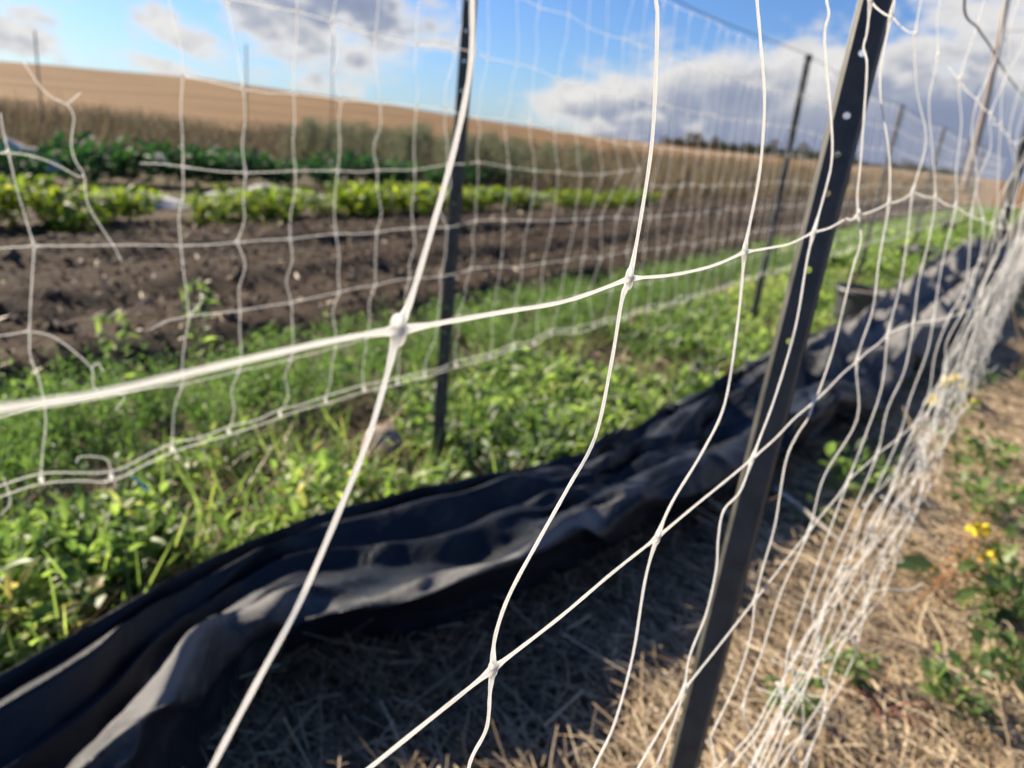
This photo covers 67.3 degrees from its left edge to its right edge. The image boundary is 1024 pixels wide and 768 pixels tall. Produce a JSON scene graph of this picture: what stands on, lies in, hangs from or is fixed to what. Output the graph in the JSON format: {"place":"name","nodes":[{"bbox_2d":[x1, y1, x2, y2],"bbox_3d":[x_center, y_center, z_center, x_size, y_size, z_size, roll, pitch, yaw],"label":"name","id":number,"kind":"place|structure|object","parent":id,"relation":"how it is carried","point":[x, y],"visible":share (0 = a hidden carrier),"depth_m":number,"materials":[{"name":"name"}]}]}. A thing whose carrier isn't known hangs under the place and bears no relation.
{"place":"outdoors","nodes":[
{"label":"outdoors","id":0,"kind":"place"},
{"bbox_2d":[0,119,1023,767],"bbox_3d":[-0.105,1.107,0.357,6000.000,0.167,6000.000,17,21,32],"label":"ground","id":1,"kind":"structure","parent":0,"point":[188,187],"depth_m":2.11,"materials":[{"name":"soil"}]},
{"bbox_2d":[0,145,26,181],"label":"kale plant","id":2,"kind":"object","parent":1,"relation":"on","point":[6,164],"visible":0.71,"depth_m":8.73,"materials":[{"name":"green plant"}]},
{"bbox_2d":[0,142,56,178],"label":"kale plant","id":3,"kind":"object","parent":1,"relation":"on","point":[33,170],"visible":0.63,"depth_m":9.01,"materials":[{"name":"green plant"}]},
{"bbox_2d":[0,172,58,224],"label":"leafy crop","id":4,"kind":"object","parent":1,"relation":"on","point":[19,179],"visible":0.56,"depth_m":6.17,"materials":[{"name":"green plant"}]},
{"bbox_2d":[0,138,76,172],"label":"row cover","id":5,"kind":"object","parent":1,"relation":"on","point":[15,145],"visible":0.31,"depth_m":10.69,"materials":[{"name":"fabric"}]},
{"bbox_2d":[34,129,130,186],"bbox_3d":[-5.275,-2.751,9.456,1.043,0.691,1.047,5,18,0],"label":"kale plant","id":6,"kind":"object","parent":1,"relation":"on","point":[84,157],"visible":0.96,"depth_m":9.40,"materials":[{"name":"green plant"}]},
{"bbox_2d":[54,141,120,182],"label":"kale plant","id":7,"kind":"object","parent":1,"relation":"on","point":[90,162],"visible":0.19,"depth_m":9.99,"materials":[{"name":"green plant"}]},
{"bbox_2d":[82,144,135,181],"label":"kale plant","id":8,"kind":"object","parent":1,"relation":"on","point":[122,172],"visible":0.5,"depth_m":10.25,"materials":[{"name":"green plant"}]},
{"bbox_2d":[75,183,150,219],"bbox_3d":[-3.650,-1.653,7.024,0.610,0.386,0.669,2,18,-11],"label":"leafy crop","id":9,"kind":"object","parent":1,"relation":"on","point":[132,188],"visible":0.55,"depth_m":7.00,"materials":[{"name":"green plant"}]},
{"bbox_2d":[101,145,155,182],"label":"kale plant","id":10,"kind":"object","parent":1,"relation":"on","point":[134,169],"visible":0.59,"depth_m":10.44,"materials":[{"name":"green plant"}]},
{"bbox_2d":[71,193,193,208],"bbox_3d":[-4.126,-1.993,8.204,0.878,0.155,1.371,17,21,32],"label":"row cover","id":11,"kind":"object","parent":1,"relation":"on","point":[169,202],"visible":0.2,"depth_m":8.32,"materials":[{"name":"fabric"}]},
{"bbox_2d":[113,188,168,220],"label":"leafy crop","id":12,"kind":"object","parent":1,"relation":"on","point":[149,204],"visible":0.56,"depth_m":7.25,"materials":[{"name":"green plant"}]},
{"bbox_2d":[130,138,202,184],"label":"kale plant","id":13,"kind":"object","parent":1,"relation":"on","point":[161,169],"visible":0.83,"depth_m":10.53,"materials":[{"name":"green plant"}]},
{"bbox_2d":[155,139,228,186],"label":"kale plant","id":14,"kind":"object","parent":1,"relation":"on","point":[201,176],"visible":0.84,"depth_m":10.54,"materials":[{"name":"green plant"}]},
{"bbox_2d":[189,145,252,186],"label":"kale plant","id":15,"kind":"object","parent":1,"relation":"on","point":[229,176],"visible":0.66,"depth_m":10.91,"materials":[{"name":"green plant"}]},
{"bbox_2d":[214,144,270,185],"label":"kale plant","id":16,"kind":"object","parent":1,"relation":"on","point":[252,167],"visible":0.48,"depth_m":11.54,"materials":[{"name":"green plant"}]},
{"bbox_2d":[175,184,337,205],"bbox_3d":[-3.070,-2.432,9.778,0.918,0.215,2.365,17,21,32],"label":"row cover","id":17,"kind":"object","parent":1,"relation":"on","point":[249,188],"visible":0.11,"depth_m":9.58,"materials":[{"name":"fabric"}]},
{"bbox_2d":[249,152,298,186],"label":"kale plant","id":18,"kind":"object","parent":1,"relation":"on","point":[270,179],"visible":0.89,"depth_m":11.67,"materials":[{"name":"green plant"}]},
{"bbox_2d":[260,181,316,213],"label":"leafy crop","id":19,"kind":"object","parent":1,"relation":"on","point":[306,191],"visible":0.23,"depth_m":8.57,"materials":[{"name":"green plant"}]},
{"bbox_2d":[277,123,304,158],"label":"asparagus fern","id":20,"kind":"object","parent":1,"relation":"on","point":[290,127],"visible":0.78,"depth_m":17.30,"materials":[{"name":"plant"}]},
{"bbox_2d":[292,119,327,157],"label":"asparagus fern","id":21,"kind":"object","parent":1,"relation":"on","point":[309,132],"visible":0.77,"depth_m":17.48,"materials":[{"name":"plant"}]},
{"bbox_2d":[295,115,327,156],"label":"asparagus fern","id":22,"kind":"object","parent":1,"relation":"on","point":[311,117],"visible":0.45,"depth_m":17.80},
{"bbox_2d":[303,159,346,187],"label":"kale plant","id":23,"kind":"object","parent":1,"relation":"on","point":[327,176],"visible":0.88,"depth_m":12.37,"materials":[{"name":"green plant"}]},
{"bbox_2d":[311,122,341,159],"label":"asparagus fern","id":24,"kind":"object","parent":1,"relation":"on","point":[328,128],"visible":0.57,"depth_m":17.13,"materials":[{"name":"plant"}]},
{"bbox_2d":[301,150,353,179],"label":"kale plant","id":25,"kind":"object","parent":1,"relation":"on","point":[344,157],"visible":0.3,"depth_m":13.22,"materials":[{"name":"green plant"}]},
{"bbox_2d":[329,121,359,165],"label":"asparagus fern","id":26,"kind":"object","parent":1,"relation":"on","point":[352,128],"visible":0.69,"depth_m":16.54,"materials":[{"name":"plant"}]},
{"bbox_2d":[331,149,383,182],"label":"kale plant","id":27,"kind":"object","parent":1,"relation":"on","point":[368,157],"visible":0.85,"depth_m":13.29,"materials":[{"name":"green plant"}]},
{"bbox_2d":[351,118,380,165],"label":"asparagus fern","id":28,"kind":"object","parent":1,"relation":"on","point":[364,137],"visible":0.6,"depth_m":17.36,"materials":[{"name":"plant"}]},
{"bbox_2d":[357,162,395,184],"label":"kale plant","id":29,"kind":"object","parent":1,"relation":"on","point":[384,174],"visible":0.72,"depth_m":13.48,"materials":[{"name":"green plant"}]},
{"bbox_2d":[362,424,402,463],"bbox_3d":[-0.441,0.208,2.612,0.149,0.143,0.123,17,21,32],"label":"stone","id":30,"kind":"object","parent":1,"relation":"on","point":[386,431],"visible":0.7,"depth_m":2.56,"materials":[{"name":"stone"}]},
{"bbox_2d":[372,156,411,183],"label":"kale plant","id":31,"kind":"object","parent":1,"relation":"on","point":[395,163],"visible":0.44,"depth_m":14.17,"materials":[{"name":"green plant"}]},
{"bbox_2d":[382,126,405,164],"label":"asparagus fern","id":32,"kind":"object","parent":1,"relation":"on","point":[391,136],"visible":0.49,"depth_m":17.32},
{"bbox_2d":[389,123,427,172],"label":"asparagus fern","id":33,"kind":"object","parent":1,"relation":"on","point":[401,130],"visible":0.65,"depth_m":16.17,"materials":[{"name":"plant"}]},
{"bbox_2d":[393,162,429,184],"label":"kale plant","id":34,"kind":"object","parent":1,"relation":"on","point":[411,172],"visible":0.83,"depth_m":14.21,"materials":[{"name":"green plant"}]},
{"bbox_2d":[397,132,427,175],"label":"asparagus fern","id":35,"kind":"object","parent":1,"relation":"on","point":[409,147],"visible":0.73,"depth_m":16.13,"materials":[{"name":"plant"}]},
{"bbox_2d":[415,127,434,160],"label":"asparagus fern","id":36,"kind":"object","parent":1,"relation":"on","point":[426,133],"visible":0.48,"depth_m":20.57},
{"bbox_2d":[413,119,438,163],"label":"asparagus fern","id":37,"kind":"object","parent":1,"relation":"on","point":[423,125],"visible":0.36,"depth_m":20.94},
{"bbox_2d":[0,86,853,201],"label":"dry weeds","id":38,"kind":"object","parent":1,"relation":"on","point":[21,125],"visible":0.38,"depth_m":18.84,"materials":[{"name":"plant"}]},
{"bbox_2d":[423,166,450,186],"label":"kale plant","id":39,"kind":"object","parent":1,"relation":"on","point":[436,180],"visible":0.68,"depth_m":14.71,"materials":[{"name":"green plant"}]},
{"bbox_2d":[432,128,470,170],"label":"asparagus fern","id":40,"kind":"object","parent":1,"relation":"on","point":[450,141],"visible":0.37,"depth_m":16.90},
{"bbox_2d":[430,0,476,469],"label":"steel post","id":41,"kind":"object","parent":1,"relation":"on","point":[449,288],"visible":0.88,"depth_m":2.33,"materials":[{"name":"metal"}]},
{"bbox_2d":[0,377,437,504],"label":"ground wire","id":42,"kind":"object","parent":41,"relation":"attached to","point":[202,451],"visible":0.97,"depth_m":1.78,"materials":[{"name":"metal"}]},
{"bbox_2d":[465,134,485,169],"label":"asparagus fern","id":43,"kind":"object","parent":1,"relation":"on","point":[474,142],"visible":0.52,"depth_m":18.19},
{"bbox_2d":[0,195,960,450],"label":"soil bed","id":44,"kind":"object","parent":1,"relation":"on","point":[92,302],"visible":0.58,"depth_m":5.32,"materials":[{"name":"soil"}]},
{"bbox_2d":[0,180,26,220],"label":"leafy crop","id":45,"kind":"object","parent":44,"relation":"on","point":[4,204],"visible":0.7,"depth_m":6.00,"materials":[{"name":"green plant"}]},
{"bbox_2d":[3,176,124,233],"bbox_3d":[-3.543,-1.386,6.120,0.806,0.463,0.807,10,18,14],"label":"leafy crop","id":46,"kind":"object","parent":44,"relation":"on","point":[67,211],"visible":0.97,"depth_m":6.02,"materials":[{"name":"green plant"}]},
{"bbox_2d":[36,184,109,221],"bbox_3d":[-3.721,-1.488,6.452,0.637,0.366,0.604,-5,20,-29],"label":"leafy crop","id":47,"kind":"object","parent":44,"relation":"on","point":[55,203],"visible":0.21,"depth_m":6.38,"materials":[{"name":"green plant"}]},
{"bbox_2d":[63,192,123,221],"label":"leafy crop","id":48,"kind":"object","parent":44,"relation":"on","point":[111,204],"visible":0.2,"depth_m":6.75,"materials":[{"name":"green plant"}]},
{"bbox_2d":[91,308,140,387],"bbox_3d":[-1.395,-0.085,2.699,0.145,0.358,0.161,14,20,25],"label":"tall weed","id":49,"kind":"object","parent":44,"relation":"on","point":[125,329],"visible":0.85,"depth_m":2.67,"materials":[{"name":"green plant"}]},
{"bbox_2d":[177,277,219,367],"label":"tall weed","id":50,"kind":"object","parent":44,"relation":"on","point":[207,295],"visible":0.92,"depth_m":3.15,"materials":[{"name":"green plant"}]},
{"bbox_2d":[176,188,244,225],"bbox_3d":[-2.780,-1.609,7.119,0.621,0.357,0.590,20,23,37],"label":"leafy crop","id":51,"kind":"object","parent":44,"relation":"on","point":[224,209],"visible":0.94,"depth_m":7.04,"materials":[{"name":"green plant"}]},
{"bbox_2d":[182,191,244,217],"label":"leafy crop","id":52,"kind":"object","parent":44,"relation":"on","point":[211,196],"visible":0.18,"depth_m":7.43,"materials":[{"name":"green plant"}]},
{"bbox_2d":[211,183,296,223],"bbox_3d":[-2.544,-1.745,7.549,0.705,0.446,0.773,13,19,22],"label":"leafy crop","id":53,"kind":"object","parent":44,"relation":"on","point":[269,192],"visible":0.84,"depth_m":7.43,"materials":[{"name":"green plant"}]},
{"bbox_2d":[249,190,312,223],"bbox_3d":[-2.316,-1.732,7.684,0.648,0.372,0.649,3,18,-7],"label":"leafy crop","id":54,"kind":"object","parent":44,"relation":"on","point":[298,210],"visible":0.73,"depth_m":7.64,"materials":[{"name":"green plant"}]},
{"bbox_2d":[304,192,351,214],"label":"leafy crop","id":55,"kind":"object","parent":44,"relation":"on","point":[322,209],"visible":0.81,"depth_m":8.55,"materials":[{"name":"green plant"}]},
{"bbox_2d":[322,175,398,218],"bbox_3d":[-1.695,-2.071,8.640,0.869,0.499,0.824,-2,19,-21],"label":"leafy crop","id":56,"kind":"object","parent":44,"relation":"on","point":[356,196],"visible":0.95,"depth_m":8.53,"materials":[{"name":"green plant"}]},
{"bbox_2d":[338,185,401,213],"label":"leafy crop","id":57,"kind":"object","parent":44,"relation":"on","point":[360,191],"visible":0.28,"depth_m":8.80,"materials":[{"name":"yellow plant"}]},
{"bbox_2d":[382,177,445,214],"bbox_3d":[-1.206,-2.303,9.524,0.846,0.486,0.803,4,18,-5],"label":"leafy crop","id":58,"kind":"object","parent":44,"relation":"on","point":[425,203],"visible":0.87,"depth_m":9.42,"materials":[{"name":"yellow plant"}]},
{"bbox_2d":[446,189,483,210],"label":"leafy crop","id":59,"kind":"object","parent":44,"relation":"on","point":[477,200],"visible":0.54,"depth_m":10.57,"materials":[{"name":"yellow plant"}]},
{"bbox_2d":[494,185,530,208],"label":"leafy crop","id":60,"kind":"object","parent":44,"relation":"on","point":[512,201],"visible":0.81,"depth_m":11.63,"materials":[{"name":"green plant"}]},
{"bbox_2d":[513,190,551,208],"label":"leafy crop","id":61,"kind":"object","parent":44,"relation":"on","point":[530,199],"visible":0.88,"depth_m":11.68,"materials":[{"name":"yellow plant"}]},
{"bbox_2d":[551,189,587,208],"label":"leafy crop","id":62,"kind":"object","parent":44,"relation":"on","point":[570,203],"visible":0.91,"depth_m":12.51,"materials":[{"name":"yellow plant"}]},
{"bbox_2d":[598,192,627,208],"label":"leafy crop","id":63,"kind":"object","parent":44,"relation":"on","point":[606,202],"visible":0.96,"depth_m":13.45,"materials":[{"name":"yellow plant"}]},
{"bbox_2d":[608,190,641,208],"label":"leafy crop","id":64,"kind":"object","parent":44,"relation":"on","point":[629,203],"visible":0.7,"depth_m":13.76,"materials":[{"name":"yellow plant"}]},
{"bbox_2d":[0,211,963,516],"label":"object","id":65,"kind":"object","parent":1,"relation":"on","point":[54,421],"visible":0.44,"depth_m":2.92,"materials":[{"name":"green plant"}]},
{"bbox_2d":[469,185,510,208],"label":"leafy crop","id":66,"kind":"object","parent":1,"relation":"on","point":[493,203],"visible":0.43,"depth_m":11.52,"materials":[{"name":"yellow plant"}]},
{"bbox_2d":[483,140,515,184],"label":"asparagus fern","id":67,"kind":"object","parent":1,"relation":"on","point":[499,147],"visible":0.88,"depth_m":16.53,"materials":[{"name":"plant"}]},
{"bbox_2d":[0,233,1011,767],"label":"plastic sheet","id":68,"kind":"object","parent":1,"relation":"on","point":[140,681],"visible":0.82,"depth_m":1.73,"materials":[{"name":"plastic"}]},
{"bbox_2d":[0,205,1023,673],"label":"weeds","id":69,"kind":"object","parent":1,"relation":"on","point":[124,537],"visible":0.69,"depth_m":2.54,"materials":[{"name":"green plant"}]},
{"bbox_2d":[893,243,937,258],"bbox_3d":[4.886,-1.608,9.348,0.440,0.212,0.320,17,21,32],"label":"plastic scrap","id":70,"kind":"object","parent":69,"relation":"on","point":[917,247],"visible":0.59,"depth_m":9.30,"materials":[{"name":"plastic"}]},
{"bbox_2d":[496,145,529,187],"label":"asparagus fern","id":71,"kind":"object","parent":1,"relation":"on","point":[516,150],"visible":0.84,"depth_m":16.59,"materials":[{"name":"plant"}]},
{"bbox_2d":[534,143,563,184],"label":"asparagus fern","id":72,"kind":"object","parent":1,"relation":"on","point":[549,148],"visible":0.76,"depth_m":17.67,"materials":[{"name":"plant"}]},
{"bbox_2d":[561,142,587,180],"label":"asparagus fern","id":73,"kind":"object","parent":1,"relation":"on","point":[574,150],"visible":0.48,"depth_m":19.29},
{"bbox_2d":[565,152,591,186],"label":"asparagus fern","id":74,"kind":"object","parent":1,"relation":"on","point":[583,159],"visible":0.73,"depth_m":17.60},
{"bbox_2d":[183,286,1023,767],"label":"straw","id":75,"kind":"object","parent":1,"relation":"on","point":[249,752],"visible":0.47,"depth_m":1.69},
{"bbox_2d":[762,671,823,721],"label":"weed clump","id":76,"kind":"object","parent":75,"relation":"on","point":[818,681],"visible":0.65,"depth_m":1.56,"materials":[{"name":"green plant"}]},
{"bbox_2d":[774,487,849,548],"bbox_3d":[0.912,0.406,2.352,0.012,0.076,0.279,-7,21,-33],"label":"stick","id":77,"kind":"object","parent":75,"relation":"on","point":[802,508],"visible":0.88,"depth_m":2.35,"materials":[{"name":"wood"}]},
{"bbox_2d":[830,663,935,739],"bbox_3d":[0.765,0.659,1.590,0.198,0.057,0.179,3,18,-9],"label":"red weed","id":78,"kind":"object","parent":75,"relation":"on","point":[877,708],"visible":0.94,"depth_m":1.59,"materials":[{"name":"plant"}]},
{"bbox_2d":[893,505,1002,611],"bbox_3d":[1.208,0.464,2.054,0.480,0.187,0.216,-9,23,-39],"label":"dock stalk","id":79,"kind":"object","parent":75,"relation":"on","point":[949,571],"visible":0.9,"depth_m":2.04,"materials":[{"name":"plant"}]},
{"bbox_2d":[911,640,1004,719],"bbox_3d":[0.950,0.633,1.622,0.183,0.141,0.176,-6,21,-31],"label":"weed clump","id":80,"kind":"object","parent":75,"relation":"on","point":[942,674],"visible":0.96,"depth_m":1.63,"materials":[{"name":"green plant"}]},
{"bbox_2d":[941,452,1023,523],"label":"weed clump","id":81,"kind":"object","parent":75,"relation":"on","point":[1000,484],"visible":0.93,"depth_m":2.53,"materials":[{"name":"green plant"}]},
{"bbox_2d":[964,599,1023,689],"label":"weed clump","id":82,"kind":"object","parent":75,"relation":"on","point":[1010,641],"visible":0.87,"depth_m":1.76,"materials":[{"name":"green plant"}]},
{"bbox_2d":[668,0,892,767],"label":"steel post","id":83,"kind":"object","parent":1,"relation":"on","point":[743,528],"visible":0.92,"depth_m":0.79,"materials":[{"name":"metal"}]},
{"bbox_2d":[749,54,812,325],"bbox_3d":[1.702,-1.188,4.913,0.042,1.720,0.016,13,15,18],"label":"steel post","id":84,"kind":"object","parent":1,"relation":"on","point":[780,187],"visible":0.92,"depth_m":4.88,"materials":[{"name":"metal"}]},
{"bbox_2d":[0,0,1004,515],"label":"trellis net","id":85,"kind":"object","parent":84,"relation":"attached to","point":[290,238],"visible":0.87,"depth_m":2.29,"materials":[{"name":"fabric"}]},
{"bbox_2d":[760,144,806,159],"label":"hedgerow tree","id":86,"kind":"object","parent":1,"relation":"on","point":[770,151],"visible":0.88,"depth_m":185.30,"materials":[{"name":"green plant"}]},
{"bbox_2d":[812,633,884,691],"bbox_3d":[0.732,0.611,1.682,0.134,0.107,0.131,-3,20,-24],"label":"weed clump","id":87,"kind":"object","parent":1,"relation":"on","point":[849,653],"visible":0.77,"depth_m":1.67,"materials":[{"name":"green plant"}]},
{"bbox_2d":[816,436,901,505],"bbox_3d":[1.180,0.289,2.635,0.275,0.216,0.244,3,18,-8],"label":"weed clump","id":88,"kind":"object","parent":1,"relation":"on","point":[846,464],"visible":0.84,"depth_m":2.62,"materials":[{"name":"green plant"}]},
{"bbox_2d":[833,283,892,323],"bbox_3d":[2.281,-0.463,5.084,0.350,0.340,0.350,19,22,31],"label":"plant pot","id":89,"kind":"object","parent":1,"relation":"on","point":[859,299],"visible":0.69,"depth_m":4.98,"materials":[{"name":"black plastic"}]},
{"bbox_2d":[855,105,904,281],"bbox_3d":[3.621,-1.861,7.586,0.042,1.720,0.016,14,11,18],"label":"steel post","id":90,"kind":"object","parent":1,"relation":"on","point":[874,213],"visible":0.81,"depth_m":7.58,"materials":[{"name":"metal"}]},
{"bbox_2d":[790,274,1023,545],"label":"sprouts","id":91,"kind":"object","parent":1,"relation":"on","point":[809,497],"visible":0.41,"depth_m":3.03,"materials":[{"name":"green plant"}]},
{"bbox_2d":[912,127,945,244],"bbox_3d":[5.492,-2.519,10.191,0.043,1.720,0.020,14,10,18],"label":"steel post","id":92,"kind":"object","parent":1,"relation":"on","point":[928,188],"visible":0.86,"depth_m":10.17,"materials":[{"name":"metal"}]},
{"bbox_2d":[676,0,969,139],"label":"top wire","id":93,"kind":"object","parent":92,"relation":"attached to","point":[791,48],"visible":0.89,"depth_m":4.08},
{"bbox_2d":[943,140,970,232],"bbox_3d":[7.379,-3.186,12.815,0.043,1.720,0.020,14,10,18],"label":"steel post","id":94,"kind":"object","parent":1,"relation":"on","point":[958,179],"visible":0.81,"depth_m":12.79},
{"bbox_2d":[895,514,1023,632],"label":"mustard plant","id":95,"kind":"object","parent":1,"relation":"on","point":[909,562],"visible":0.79,"depth_m":2.07,"materials":[{"name":"green plant"}]},
{"bbox_2d":[924,368,1000,445],"bbox_3d":[1.902,0.098,3.215,0.314,0.353,0.212,17,21,32],"label":"mustard plant","id":96,"kind":"object","parent":1,"relation":"on","point":[993,379],"visible":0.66,"depth_m":3.24,"materials":[{"name":"yellow plant"}]},
{"bbox_2d":[944,129,1023,414],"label":"steel post","id":97,"kind":"object","parent":1,"relation":"on","point":[1019,154],"visible":0.66,"depth_m":3.46,"materials":[{"name":"metal"}]},
{"bbox_2d":[963,0,1023,95],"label":"top wire","id":98,"kind":"object","parent":97,"relation":"attached to","point":[977,28],"visible":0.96,"depth_m":1.23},
{"bbox_2d":[0,0,1023,767],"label":"trellis net","id":99,"kind":"object","parent":98,"relation":"hanging from","point":[398,328],"visible":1,"depth_m":0.63,"materials":[{"name":"fabric"}]},
{"bbox_2d":[960,0,1009,193],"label":"utility pole","id":100,"kind":"object","parent":1,"relation":"on","point":[982,116],"visible":0.77,"depth_m":48.82,"materials":[{"name":"wood"}]},
{"bbox_2d":[958,422,1023,472],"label":"weed clump","id":101,"kind":"object","parent":1,"relation":"on","point":[979,448],"visible":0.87,"depth_m":2.98,"materials":[{"name":"green plant"}]},
{"bbox_2d":[962,538,1023,623],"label":"weed clump","id":102,"kind":"object","parent":1,"relation":"on","point":[1010,580],"visible":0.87,"depth_m":2.01,"materials":[{"name":"green plant"}]},
{"bbox_2d":[995,218,1023,317],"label":"steel post","id":103,"kind":"object","parent":1,"relation":"on","point":[1011,271],"visible":0.5,"depth_m":6.23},
{"bbox_2d":[0,61,1023,208],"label":"hill","id":104,"kind":"structure","parent":0,"point":[158,93],"depth_m":87.21,"materials":[{"name":"plant"}]},
{"bbox_2d":[0,0,1023,182],"label":"sky","id":105,"kind":"structure","parent":0,"point":[139,36],"materials":[{"name":"blue"}]},
{"bbox_2d":[468,131,1023,407],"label":"dry grass","id":106,"kind":"structure","parent":0,"point":[804,169],"depth_m":26.27,"materials":[{"name":"beige plant"}]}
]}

